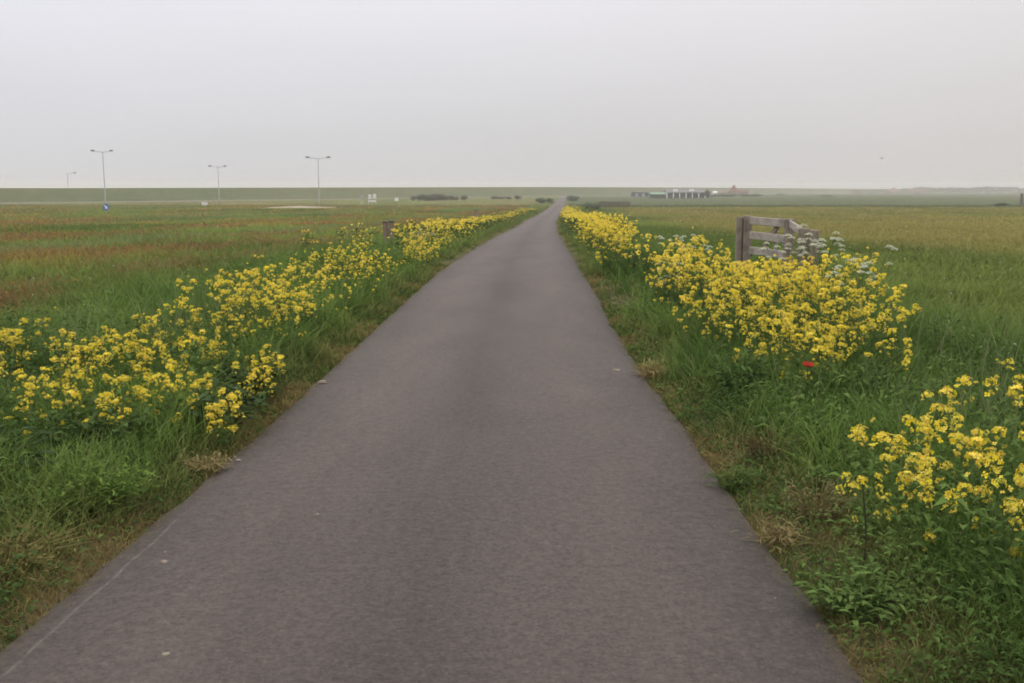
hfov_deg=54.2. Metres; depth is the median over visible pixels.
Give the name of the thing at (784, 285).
mustard plant
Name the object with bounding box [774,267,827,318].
mustard plant
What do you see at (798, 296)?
mustard plant
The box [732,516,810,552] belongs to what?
grass tuft
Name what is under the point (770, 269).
mustard plant
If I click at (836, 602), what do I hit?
leafy weed
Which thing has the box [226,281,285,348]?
mustard plant
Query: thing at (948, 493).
mustard plant
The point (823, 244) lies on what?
cow parsley
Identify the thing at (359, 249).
mustard plant
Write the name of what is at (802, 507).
dried weed
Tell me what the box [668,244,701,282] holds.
mustard plant
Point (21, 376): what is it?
mustard plant
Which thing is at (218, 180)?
street lamp
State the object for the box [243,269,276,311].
mustard plant
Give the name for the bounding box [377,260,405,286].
mustard plant
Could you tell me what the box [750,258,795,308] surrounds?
mustard plant
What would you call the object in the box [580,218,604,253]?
mustard plant
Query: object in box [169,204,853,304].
roadside grass
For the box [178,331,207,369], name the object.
mustard plant
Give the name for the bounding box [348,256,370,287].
mustard plant
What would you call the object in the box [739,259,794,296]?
mustard plant
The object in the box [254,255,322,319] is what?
mustard plant
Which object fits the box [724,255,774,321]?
mustard plant
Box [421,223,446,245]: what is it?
mustard plant
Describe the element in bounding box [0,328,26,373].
mustard plant
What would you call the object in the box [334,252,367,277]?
mustard plant
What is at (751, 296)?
mustard plant
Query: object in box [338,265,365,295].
mustard plant
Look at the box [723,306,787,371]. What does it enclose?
mustard plant
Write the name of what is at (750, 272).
mustard plant
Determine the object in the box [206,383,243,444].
mustard plant
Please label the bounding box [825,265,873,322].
cow parsley
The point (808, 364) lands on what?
poppy
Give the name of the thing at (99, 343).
mustard plant
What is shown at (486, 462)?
path
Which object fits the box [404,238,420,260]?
mustard plant
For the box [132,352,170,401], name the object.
mustard plant
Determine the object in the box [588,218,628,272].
mustard plant
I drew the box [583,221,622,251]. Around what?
mustard plant
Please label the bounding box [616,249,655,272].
nettle plant
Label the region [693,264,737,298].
mustard plant
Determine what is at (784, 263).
mustard plant
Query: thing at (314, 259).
mustard plant
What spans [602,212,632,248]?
mustard plant
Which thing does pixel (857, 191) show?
barn
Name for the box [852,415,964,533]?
mustard plant
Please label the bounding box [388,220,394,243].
wooden post
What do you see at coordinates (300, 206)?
sand patch
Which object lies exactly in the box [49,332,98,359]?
mustard plant
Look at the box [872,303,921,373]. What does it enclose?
mustard plant
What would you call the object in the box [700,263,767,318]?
mustard plant
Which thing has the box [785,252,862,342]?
mustard plant
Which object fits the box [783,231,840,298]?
cow parsley
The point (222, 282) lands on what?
mustard plant
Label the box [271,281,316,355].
mustard plant
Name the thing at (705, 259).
mustard plant
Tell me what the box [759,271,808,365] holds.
mustard plant
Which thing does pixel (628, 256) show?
mustard plant
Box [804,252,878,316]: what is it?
mustard plant
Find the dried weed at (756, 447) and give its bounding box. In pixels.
[732,418,809,461]
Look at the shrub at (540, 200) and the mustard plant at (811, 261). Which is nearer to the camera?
the mustard plant at (811, 261)
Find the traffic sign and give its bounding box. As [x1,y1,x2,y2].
[102,203,108,213]
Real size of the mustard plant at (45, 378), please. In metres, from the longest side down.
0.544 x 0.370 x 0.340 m
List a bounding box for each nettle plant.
[23,395,153,455]
[200,349,287,405]
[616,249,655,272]
[707,347,783,404]
[792,356,909,408]
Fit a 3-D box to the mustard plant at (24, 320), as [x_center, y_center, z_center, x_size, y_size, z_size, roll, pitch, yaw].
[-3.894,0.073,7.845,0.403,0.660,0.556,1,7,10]
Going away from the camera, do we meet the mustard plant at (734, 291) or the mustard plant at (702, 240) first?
the mustard plant at (734, 291)
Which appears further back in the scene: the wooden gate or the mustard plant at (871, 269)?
the wooden gate
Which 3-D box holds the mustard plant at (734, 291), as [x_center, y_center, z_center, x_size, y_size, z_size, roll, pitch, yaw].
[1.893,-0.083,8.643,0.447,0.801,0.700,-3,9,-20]
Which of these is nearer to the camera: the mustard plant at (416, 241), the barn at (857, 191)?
the mustard plant at (416, 241)
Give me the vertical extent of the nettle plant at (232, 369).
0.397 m
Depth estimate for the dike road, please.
342.98 m
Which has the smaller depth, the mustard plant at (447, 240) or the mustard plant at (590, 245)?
the mustard plant at (590, 245)
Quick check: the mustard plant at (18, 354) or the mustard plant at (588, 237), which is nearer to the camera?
the mustard plant at (18, 354)
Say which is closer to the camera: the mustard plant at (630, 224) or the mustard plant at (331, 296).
the mustard plant at (331, 296)
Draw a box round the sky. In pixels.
[0,0,1023,190]
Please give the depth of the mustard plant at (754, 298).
8.73 m
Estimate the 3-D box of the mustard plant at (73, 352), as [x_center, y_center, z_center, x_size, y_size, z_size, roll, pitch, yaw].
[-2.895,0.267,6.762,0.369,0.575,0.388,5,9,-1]
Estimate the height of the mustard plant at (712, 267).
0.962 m
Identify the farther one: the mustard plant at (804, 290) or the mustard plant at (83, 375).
the mustard plant at (804, 290)
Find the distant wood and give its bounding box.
[848,186,1023,192]
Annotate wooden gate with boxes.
[735,215,818,293]
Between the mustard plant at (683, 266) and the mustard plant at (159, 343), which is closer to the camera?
the mustard plant at (159, 343)
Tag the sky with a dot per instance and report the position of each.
(397, 93)
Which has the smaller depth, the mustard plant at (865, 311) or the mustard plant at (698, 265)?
the mustard plant at (865, 311)
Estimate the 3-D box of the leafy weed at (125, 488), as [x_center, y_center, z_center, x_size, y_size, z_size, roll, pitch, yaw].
[-2.046,0.719,4.880,0.666,0.372,0.578,0,9,0]
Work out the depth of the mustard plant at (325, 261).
13.59 m
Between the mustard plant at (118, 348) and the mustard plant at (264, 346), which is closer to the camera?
the mustard plant at (118, 348)
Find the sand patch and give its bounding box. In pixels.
[270,206,331,207]
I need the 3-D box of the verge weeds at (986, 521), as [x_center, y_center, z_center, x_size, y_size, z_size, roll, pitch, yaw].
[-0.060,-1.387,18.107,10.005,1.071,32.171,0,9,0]
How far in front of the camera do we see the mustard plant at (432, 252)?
21.68 m
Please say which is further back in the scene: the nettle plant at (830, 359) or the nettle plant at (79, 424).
the nettle plant at (830, 359)
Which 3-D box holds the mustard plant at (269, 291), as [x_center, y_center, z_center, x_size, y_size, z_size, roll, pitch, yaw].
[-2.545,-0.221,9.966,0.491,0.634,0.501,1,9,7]
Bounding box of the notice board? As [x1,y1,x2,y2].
[368,194,375,203]
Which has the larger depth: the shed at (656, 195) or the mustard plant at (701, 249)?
the shed at (656, 195)
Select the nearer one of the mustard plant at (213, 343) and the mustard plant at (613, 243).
the mustard plant at (213, 343)
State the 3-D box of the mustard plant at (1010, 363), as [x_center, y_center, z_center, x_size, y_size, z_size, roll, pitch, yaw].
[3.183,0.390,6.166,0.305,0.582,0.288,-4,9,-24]
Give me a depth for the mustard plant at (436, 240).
25.77 m
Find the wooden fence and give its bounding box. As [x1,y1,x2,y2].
[599,202,629,207]
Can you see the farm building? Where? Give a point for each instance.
(677, 193)
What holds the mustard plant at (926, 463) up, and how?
on the ground at (876, 199)
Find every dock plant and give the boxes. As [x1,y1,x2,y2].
[0,424,65,482]
[164,378,269,434]
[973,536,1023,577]
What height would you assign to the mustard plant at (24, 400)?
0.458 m
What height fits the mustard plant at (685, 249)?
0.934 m
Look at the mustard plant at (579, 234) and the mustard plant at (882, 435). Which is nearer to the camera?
the mustard plant at (882, 435)
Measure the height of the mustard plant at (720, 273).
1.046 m
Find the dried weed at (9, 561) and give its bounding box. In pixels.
[0,517,90,583]
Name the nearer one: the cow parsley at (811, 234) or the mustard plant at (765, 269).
the cow parsley at (811, 234)
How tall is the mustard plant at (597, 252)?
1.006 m
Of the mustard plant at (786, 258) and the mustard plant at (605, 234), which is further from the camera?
the mustard plant at (605, 234)
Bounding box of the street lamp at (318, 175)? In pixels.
[305,156,330,206]
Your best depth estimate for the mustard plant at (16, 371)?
6.80 m
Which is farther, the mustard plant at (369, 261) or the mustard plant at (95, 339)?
the mustard plant at (369, 261)
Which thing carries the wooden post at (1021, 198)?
on the ground at (876, 199)
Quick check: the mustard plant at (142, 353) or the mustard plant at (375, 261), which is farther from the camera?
the mustard plant at (375, 261)
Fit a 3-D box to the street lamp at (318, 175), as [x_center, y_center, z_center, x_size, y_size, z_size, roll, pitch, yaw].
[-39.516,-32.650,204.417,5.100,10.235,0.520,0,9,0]
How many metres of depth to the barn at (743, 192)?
806.61 m
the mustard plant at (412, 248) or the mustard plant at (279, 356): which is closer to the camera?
the mustard plant at (279, 356)
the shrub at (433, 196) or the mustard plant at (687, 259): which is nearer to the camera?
the mustard plant at (687, 259)
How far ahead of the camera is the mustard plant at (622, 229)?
22.80 m
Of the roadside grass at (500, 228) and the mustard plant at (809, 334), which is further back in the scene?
the roadside grass at (500, 228)
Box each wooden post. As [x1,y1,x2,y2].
[382,221,387,242]
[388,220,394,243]
[474,209,477,216]
[1020,193,1022,204]
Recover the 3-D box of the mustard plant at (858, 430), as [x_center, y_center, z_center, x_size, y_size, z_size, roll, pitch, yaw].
[1.637,0.619,4.438,0.321,0.614,0.287,2,9,14]
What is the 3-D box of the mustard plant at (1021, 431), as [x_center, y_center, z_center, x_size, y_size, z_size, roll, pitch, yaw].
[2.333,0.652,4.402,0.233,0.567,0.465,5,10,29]
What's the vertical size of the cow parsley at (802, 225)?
1.204 m
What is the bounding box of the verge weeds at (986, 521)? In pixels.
[0,225,1023,682]
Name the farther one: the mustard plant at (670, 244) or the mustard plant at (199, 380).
the mustard plant at (670, 244)
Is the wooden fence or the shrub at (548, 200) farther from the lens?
the shrub at (548, 200)
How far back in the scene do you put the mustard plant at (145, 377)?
6.75 m
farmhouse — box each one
[728,185,738,194]
[885,187,900,193]
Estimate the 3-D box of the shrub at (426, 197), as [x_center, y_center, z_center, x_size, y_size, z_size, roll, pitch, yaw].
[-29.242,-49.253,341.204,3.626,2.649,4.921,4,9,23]
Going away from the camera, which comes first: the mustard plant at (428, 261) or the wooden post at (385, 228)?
the mustard plant at (428, 261)
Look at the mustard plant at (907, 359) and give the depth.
7.43 m
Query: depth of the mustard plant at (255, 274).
10.80 m
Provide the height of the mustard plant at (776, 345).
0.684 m
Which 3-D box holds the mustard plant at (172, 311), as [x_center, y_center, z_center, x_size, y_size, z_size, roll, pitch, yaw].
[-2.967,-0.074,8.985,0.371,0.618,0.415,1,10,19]
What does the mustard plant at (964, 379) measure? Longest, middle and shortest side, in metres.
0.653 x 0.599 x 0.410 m
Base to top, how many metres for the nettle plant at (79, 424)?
0.393 m
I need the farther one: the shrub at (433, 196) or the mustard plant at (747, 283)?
the shrub at (433, 196)
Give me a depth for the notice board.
253.41 m
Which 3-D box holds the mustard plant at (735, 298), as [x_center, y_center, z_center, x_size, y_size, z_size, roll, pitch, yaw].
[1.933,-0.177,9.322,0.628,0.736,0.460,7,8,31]
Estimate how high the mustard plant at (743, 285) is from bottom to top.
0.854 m
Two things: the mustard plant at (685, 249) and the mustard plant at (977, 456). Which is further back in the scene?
the mustard plant at (685, 249)
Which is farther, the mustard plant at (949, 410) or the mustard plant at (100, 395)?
the mustard plant at (100, 395)
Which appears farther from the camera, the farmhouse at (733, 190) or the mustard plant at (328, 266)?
the farmhouse at (733, 190)
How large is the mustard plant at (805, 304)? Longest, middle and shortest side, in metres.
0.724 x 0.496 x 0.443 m
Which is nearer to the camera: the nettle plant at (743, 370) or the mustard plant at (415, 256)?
the nettle plant at (743, 370)
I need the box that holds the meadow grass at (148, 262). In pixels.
[0,204,512,334]
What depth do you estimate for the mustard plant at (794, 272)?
10.74 m
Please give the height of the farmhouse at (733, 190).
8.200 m
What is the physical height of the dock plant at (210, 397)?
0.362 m
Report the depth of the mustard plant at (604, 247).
19.08 m
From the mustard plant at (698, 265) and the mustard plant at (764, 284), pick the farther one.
the mustard plant at (698, 265)
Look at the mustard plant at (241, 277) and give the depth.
10.46 m
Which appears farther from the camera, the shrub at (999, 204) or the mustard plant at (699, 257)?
the shrub at (999, 204)
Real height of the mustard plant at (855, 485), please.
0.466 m
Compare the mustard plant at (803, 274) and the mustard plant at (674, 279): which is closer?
the mustard plant at (803, 274)
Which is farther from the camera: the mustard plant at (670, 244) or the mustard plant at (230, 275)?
the mustard plant at (670, 244)
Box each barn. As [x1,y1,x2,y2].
[739,190,748,194]
[853,190,861,193]
[910,189,924,193]
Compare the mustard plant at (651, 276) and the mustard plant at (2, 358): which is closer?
the mustard plant at (2, 358)
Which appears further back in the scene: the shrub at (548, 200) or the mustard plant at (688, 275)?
the shrub at (548, 200)
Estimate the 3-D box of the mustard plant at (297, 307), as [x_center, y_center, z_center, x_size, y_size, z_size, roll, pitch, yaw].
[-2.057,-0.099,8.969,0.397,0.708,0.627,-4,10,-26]
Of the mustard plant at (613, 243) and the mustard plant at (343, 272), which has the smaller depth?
the mustard plant at (343, 272)
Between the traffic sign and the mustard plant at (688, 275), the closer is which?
the mustard plant at (688, 275)
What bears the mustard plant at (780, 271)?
on the ground at (876, 199)
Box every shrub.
[420,194,431,200]
[430,193,439,200]
[436,194,444,200]
[535,197,546,203]
[545,198,553,202]
[565,195,578,200]
[583,202,595,209]
[993,203,1009,205]
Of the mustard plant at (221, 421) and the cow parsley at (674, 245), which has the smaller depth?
the mustard plant at (221, 421)
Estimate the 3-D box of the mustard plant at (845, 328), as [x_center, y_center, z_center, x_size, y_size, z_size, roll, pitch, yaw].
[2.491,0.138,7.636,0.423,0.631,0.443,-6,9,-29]
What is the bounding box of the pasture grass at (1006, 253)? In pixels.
[512,204,1023,360]
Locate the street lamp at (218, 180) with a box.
[208,165,225,203]
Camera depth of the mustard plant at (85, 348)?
7.10 m
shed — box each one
[630,192,649,196]
[649,192,665,198]
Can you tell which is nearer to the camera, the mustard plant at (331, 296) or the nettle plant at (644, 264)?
the mustard plant at (331, 296)
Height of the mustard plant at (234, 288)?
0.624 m
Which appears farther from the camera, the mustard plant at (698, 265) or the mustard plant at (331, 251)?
the mustard plant at (331, 251)
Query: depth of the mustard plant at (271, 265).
13.51 m
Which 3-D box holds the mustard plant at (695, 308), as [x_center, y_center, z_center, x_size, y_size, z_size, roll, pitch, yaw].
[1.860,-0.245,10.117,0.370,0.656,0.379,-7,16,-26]
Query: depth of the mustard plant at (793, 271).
11.88 m
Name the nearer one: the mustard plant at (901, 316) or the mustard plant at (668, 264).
the mustard plant at (901, 316)
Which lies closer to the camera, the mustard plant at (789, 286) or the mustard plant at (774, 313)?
the mustard plant at (774, 313)
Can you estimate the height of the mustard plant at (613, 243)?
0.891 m
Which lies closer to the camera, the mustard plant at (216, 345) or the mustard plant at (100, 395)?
the mustard plant at (100, 395)
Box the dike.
[0,187,1013,202]
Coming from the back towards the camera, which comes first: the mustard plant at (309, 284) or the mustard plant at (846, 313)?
the mustard plant at (309, 284)
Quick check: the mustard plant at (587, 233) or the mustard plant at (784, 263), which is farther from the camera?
the mustard plant at (587, 233)
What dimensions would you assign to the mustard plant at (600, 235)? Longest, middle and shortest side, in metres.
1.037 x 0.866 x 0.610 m
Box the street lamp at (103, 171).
[90,150,112,202]
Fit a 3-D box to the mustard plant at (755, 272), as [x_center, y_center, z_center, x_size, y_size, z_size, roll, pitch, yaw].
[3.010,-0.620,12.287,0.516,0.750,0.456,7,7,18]
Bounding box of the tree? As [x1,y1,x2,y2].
[704,190,710,197]
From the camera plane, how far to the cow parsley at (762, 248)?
11.89 m
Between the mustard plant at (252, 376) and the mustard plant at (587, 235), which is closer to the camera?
the mustard plant at (252, 376)
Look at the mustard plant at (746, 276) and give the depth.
11.41 m
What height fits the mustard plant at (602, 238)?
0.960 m
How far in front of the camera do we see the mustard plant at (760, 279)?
10.92 m
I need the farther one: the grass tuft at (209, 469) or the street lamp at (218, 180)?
the street lamp at (218, 180)
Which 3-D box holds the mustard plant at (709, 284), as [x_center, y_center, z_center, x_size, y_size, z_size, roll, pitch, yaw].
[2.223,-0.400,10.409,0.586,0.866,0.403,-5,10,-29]
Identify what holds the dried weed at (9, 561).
on the ground at (876, 199)
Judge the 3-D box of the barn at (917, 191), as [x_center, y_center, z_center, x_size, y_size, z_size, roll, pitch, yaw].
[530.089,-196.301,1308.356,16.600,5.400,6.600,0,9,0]
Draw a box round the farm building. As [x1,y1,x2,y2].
[664,189,705,197]
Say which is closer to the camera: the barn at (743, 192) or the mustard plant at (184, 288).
the mustard plant at (184, 288)
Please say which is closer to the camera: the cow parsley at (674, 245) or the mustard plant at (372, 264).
the cow parsley at (674, 245)
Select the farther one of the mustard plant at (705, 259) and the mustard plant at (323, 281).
the mustard plant at (705, 259)
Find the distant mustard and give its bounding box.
[298,205,630,254]
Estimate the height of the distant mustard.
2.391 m
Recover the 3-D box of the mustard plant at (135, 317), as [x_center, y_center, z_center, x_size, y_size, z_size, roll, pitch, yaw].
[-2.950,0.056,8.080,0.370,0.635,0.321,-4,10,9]
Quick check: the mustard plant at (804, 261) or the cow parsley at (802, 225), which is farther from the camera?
the cow parsley at (802, 225)
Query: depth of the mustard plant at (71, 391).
5.91 m
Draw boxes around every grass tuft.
[178,448,235,477]
[626,358,670,380]
[696,461,777,495]
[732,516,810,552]
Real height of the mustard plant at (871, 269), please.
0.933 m
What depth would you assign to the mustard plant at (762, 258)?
12.58 m
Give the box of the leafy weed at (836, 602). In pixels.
[796,550,927,627]
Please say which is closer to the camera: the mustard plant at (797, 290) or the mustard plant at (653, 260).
the mustard plant at (797, 290)
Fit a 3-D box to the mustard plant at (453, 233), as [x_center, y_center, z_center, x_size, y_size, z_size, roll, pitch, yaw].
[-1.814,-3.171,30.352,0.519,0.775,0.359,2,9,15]
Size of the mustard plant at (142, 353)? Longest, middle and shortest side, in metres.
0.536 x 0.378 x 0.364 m
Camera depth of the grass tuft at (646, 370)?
8.64 m
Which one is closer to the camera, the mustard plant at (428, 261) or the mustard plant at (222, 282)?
the mustard plant at (222, 282)
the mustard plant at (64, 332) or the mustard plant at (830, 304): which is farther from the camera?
the mustard plant at (830, 304)
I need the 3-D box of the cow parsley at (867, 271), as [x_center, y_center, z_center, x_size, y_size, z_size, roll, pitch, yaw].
[3.633,-0.479,10.346,0.456,1.041,0.516,-8,12,-43]
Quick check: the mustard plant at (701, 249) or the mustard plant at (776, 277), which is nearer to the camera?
the mustard plant at (776, 277)
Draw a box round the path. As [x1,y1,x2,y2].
[0,196,863,682]
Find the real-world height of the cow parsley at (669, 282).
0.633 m
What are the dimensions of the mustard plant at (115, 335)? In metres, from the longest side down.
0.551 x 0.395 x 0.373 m
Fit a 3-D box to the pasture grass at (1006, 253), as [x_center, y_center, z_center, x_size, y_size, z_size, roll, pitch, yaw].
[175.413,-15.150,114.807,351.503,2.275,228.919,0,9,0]
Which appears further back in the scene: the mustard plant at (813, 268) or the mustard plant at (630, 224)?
the mustard plant at (630, 224)
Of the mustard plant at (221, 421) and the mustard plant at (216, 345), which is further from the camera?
the mustard plant at (216, 345)
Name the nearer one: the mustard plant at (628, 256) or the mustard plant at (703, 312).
the mustard plant at (703, 312)
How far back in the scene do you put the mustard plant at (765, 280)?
12.09 m
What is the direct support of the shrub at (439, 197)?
on the ground at (876, 199)
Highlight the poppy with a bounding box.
[802,361,813,408]
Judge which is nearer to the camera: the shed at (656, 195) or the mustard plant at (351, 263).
the mustard plant at (351, 263)
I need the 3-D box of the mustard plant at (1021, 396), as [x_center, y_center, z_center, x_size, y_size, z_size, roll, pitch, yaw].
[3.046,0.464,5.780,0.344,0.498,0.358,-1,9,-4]
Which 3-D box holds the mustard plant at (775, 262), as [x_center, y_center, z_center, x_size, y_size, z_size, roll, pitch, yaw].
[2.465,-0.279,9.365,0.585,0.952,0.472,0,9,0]
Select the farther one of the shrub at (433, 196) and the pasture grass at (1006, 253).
the shrub at (433, 196)
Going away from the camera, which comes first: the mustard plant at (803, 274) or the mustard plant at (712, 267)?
the mustard plant at (803, 274)
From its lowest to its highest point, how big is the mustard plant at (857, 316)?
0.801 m
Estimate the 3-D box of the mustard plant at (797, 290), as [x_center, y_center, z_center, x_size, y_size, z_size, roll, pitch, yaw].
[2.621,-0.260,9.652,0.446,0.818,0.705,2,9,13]
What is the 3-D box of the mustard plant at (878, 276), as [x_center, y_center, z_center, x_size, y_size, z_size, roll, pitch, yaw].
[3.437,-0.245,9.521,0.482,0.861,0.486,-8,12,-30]
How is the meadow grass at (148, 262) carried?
on the ground at (876, 199)
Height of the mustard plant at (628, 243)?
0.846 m
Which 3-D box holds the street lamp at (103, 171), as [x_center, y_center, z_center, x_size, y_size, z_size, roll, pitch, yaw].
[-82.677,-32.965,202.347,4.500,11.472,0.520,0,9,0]
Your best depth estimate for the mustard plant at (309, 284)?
10.40 m
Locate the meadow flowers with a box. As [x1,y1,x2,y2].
[0,204,1023,343]
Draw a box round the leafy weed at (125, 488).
[15,445,160,518]
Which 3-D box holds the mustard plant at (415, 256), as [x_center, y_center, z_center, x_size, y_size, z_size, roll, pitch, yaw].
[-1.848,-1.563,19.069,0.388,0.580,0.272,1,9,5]
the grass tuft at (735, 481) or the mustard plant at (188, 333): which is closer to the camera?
the grass tuft at (735, 481)
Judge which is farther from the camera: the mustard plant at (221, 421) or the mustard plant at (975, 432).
the mustard plant at (221, 421)
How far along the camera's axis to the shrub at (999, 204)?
212.81 m
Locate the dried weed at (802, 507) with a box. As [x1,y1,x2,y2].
[779,471,865,526]
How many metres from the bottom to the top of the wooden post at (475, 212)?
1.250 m
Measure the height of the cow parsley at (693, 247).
0.980 m
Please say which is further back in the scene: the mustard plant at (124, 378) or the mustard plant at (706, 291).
the mustard plant at (706, 291)
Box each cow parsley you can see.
[656,259,681,292]
[657,269,679,305]
[658,234,695,281]
[679,235,709,284]
[760,242,804,306]
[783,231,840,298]
[795,224,844,287]
[801,238,843,291]
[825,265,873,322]
[841,245,897,323]
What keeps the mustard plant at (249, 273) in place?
on the ground at (876, 199)
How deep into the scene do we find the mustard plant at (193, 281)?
9.23 m
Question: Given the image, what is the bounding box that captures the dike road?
[0,193,838,203]
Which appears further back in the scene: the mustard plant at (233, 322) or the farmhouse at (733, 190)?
the farmhouse at (733, 190)
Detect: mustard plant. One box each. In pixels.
[0,306,56,377]
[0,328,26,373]
[0,351,8,370]
[0,363,36,427]
[2,382,34,436]
[9,335,21,381]
[11,350,36,393]
[36,357,92,431]
[45,329,95,384]
[47,342,110,403]
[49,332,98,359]
[52,384,110,435]
[54,341,105,388]
[62,355,109,414]
[71,375,115,418]
[80,337,110,378]
[96,373,131,431]
[98,333,168,382]
[99,346,147,394]
[101,324,163,375]
[117,368,169,432]
[131,309,167,362]
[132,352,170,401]
[138,363,199,436]
[142,358,176,403]
[148,341,188,396]
[152,300,198,351]
[163,366,217,408]
[172,329,217,382]
[173,278,236,335]
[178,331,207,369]
[181,272,251,337]
[193,329,227,372]
[204,387,244,455]
[205,269,260,349]
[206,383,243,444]
[208,296,255,359]
[217,269,257,320]
[225,282,268,327]
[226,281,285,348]
[231,356,271,408]
[234,267,304,322]
[235,289,285,328]
[237,344,270,374]
[238,269,266,309]
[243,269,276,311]
[243,365,275,415]
[246,262,285,314]
[251,352,285,399]
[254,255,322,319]
[254,292,302,358]
[255,255,292,285]
[265,265,296,333]
[267,273,312,332]
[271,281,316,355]
[279,263,333,309]
[286,269,329,335]
[290,257,331,283]
[292,254,312,282]
[299,280,324,325]
[306,248,335,280]
[313,241,340,271]
[321,272,355,323]
[326,240,355,271]
[328,249,363,284]
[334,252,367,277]
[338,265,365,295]
[343,243,370,265]
[346,246,389,285]
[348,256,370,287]
[353,251,382,273]
[354,261,383,299]
[360,250,378,276]
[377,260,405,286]
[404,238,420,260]
[404,244,425,269]
[406,232,424,255]
[409,235,421,255]
[417,238,439,263]
[418,236,438,258]
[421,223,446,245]
[428,228,447,244]
[441,233,451,252]
[446,224,460,246]
[572,220,595,247]
[578,223,598,246]
[579,215,610,250]
[579,219,600,248]
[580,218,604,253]
[583,216,609,246]
[583,220,617,249]
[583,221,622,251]
[583,230,598,257]
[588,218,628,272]
[593,222,633,272]
[595,222,623,252]
[599,228,623,270]
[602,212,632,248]
[605,220,637,247]
[606,226,630,255]
[611,228,638,259]
[613,222,636,251]
[615,228,642,251]
[615,234,647,266]
[635,242,688,307]
[637,234,685,301]
[644,239,695,298]
[645,245,692,294]
[649,247,692,314]
[654,260,709,309]
[656,248,702,295]
[658,245,687,285]
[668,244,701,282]
[671,248,719,312]
[671,285,723,340]
[673,239,725,296]
[675,239,708,292]
[676,272,728,334]
[677,252,730,315]
[680,249,719,296]
[681,287,722,339]
[686,238,749,306]
[686,286,746,349]
[689,250,742,287]
[690,227,730,279]
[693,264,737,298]
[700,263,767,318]
[701,262,745,330]
[703,282,775,354]
[706,278,772,353]
[708,261,771,344]
[712,262,752,319]
[721,264,779,303]
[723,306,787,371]
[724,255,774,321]
[730,278,777,350]
[731,264,762,314]
[733,261,768,303]
[734,309,806,379]
[735,264,790,319]
[737,263,784,305]
[738,260,777,297]
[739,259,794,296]
[745,263,790,289]
[746,260,807,350]
[747,262,784,297]
[750,254,808,293]
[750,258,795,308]
[752,277,794,347]
[753,297,811,366]
[754,266,824,341]
[759,254,784,297]
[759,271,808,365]
[761,270,807,332]
[763,255,794,286]
[767,259,796,304]
[769,306,835,394]
[771,310,852,376]
[772,265,817,308]
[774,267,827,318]
[774,280,834,366]
[776,256,803,301]
[780,302,844,370]
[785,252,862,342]
[785,256,804,289]
[786,258,842,319]
[788,271,830,352]
[789,247,868,308]
[790,260,840,303]
[795,260,859,312]
[797,255,865,335]
[799,318,876,387]
[803,277,876,363]
[803,283,861,344]
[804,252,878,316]
[812,264,885,341]
[819,298,874,372]
[822,248,886,330]
[828,276,906,354]
[836,473,891,565]
[841,418,921,543]
[848,274,890,330]
[850,278,901,352]
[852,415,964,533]
[864,303,912,387]
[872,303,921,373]
[890,427,991,514]
[895,395,963,493]
[896,454,973,568]
[913,458,1023,572]
[916,414,1006,505]
[921,374,1022,482]
[961,430,1023,545]
[964,450,1023,603]
[996,358,1023,416]
[1014,394,1023,428]
[1018,430,1023,527]
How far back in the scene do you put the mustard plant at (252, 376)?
7.10 m
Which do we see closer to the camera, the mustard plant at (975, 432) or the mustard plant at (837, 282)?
the mustard plant at (975, 432)
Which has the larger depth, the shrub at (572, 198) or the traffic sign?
the shrub at (572, 198)
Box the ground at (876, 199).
[0,193,1023,682]
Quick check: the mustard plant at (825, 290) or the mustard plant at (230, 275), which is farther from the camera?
the mustard plant at (230, 275)
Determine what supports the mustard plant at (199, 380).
on the ground at (876, 199)
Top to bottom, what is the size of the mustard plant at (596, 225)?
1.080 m
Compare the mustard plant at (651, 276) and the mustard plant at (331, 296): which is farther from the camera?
the mustard plant at (651, 276)
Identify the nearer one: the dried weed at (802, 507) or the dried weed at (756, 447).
the dried weed at (802, 507)
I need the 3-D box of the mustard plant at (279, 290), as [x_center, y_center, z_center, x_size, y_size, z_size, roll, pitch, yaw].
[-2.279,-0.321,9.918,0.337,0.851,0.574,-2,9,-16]
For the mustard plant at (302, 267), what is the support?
on the ground at (876, 199)
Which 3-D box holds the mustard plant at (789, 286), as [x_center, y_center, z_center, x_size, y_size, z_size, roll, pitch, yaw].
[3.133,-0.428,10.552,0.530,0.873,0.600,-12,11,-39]
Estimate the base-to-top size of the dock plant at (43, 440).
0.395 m
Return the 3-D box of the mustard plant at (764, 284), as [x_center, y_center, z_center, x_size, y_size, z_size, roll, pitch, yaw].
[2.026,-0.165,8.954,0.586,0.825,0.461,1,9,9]
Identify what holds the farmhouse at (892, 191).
on the ground at (876, 199)
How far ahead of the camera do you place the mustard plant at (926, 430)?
4.76 m
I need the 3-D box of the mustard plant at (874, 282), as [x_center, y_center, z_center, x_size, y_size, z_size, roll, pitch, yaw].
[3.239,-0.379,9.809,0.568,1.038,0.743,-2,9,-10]
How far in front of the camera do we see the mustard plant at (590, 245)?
24.16 m
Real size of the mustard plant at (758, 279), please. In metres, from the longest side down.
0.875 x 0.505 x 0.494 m

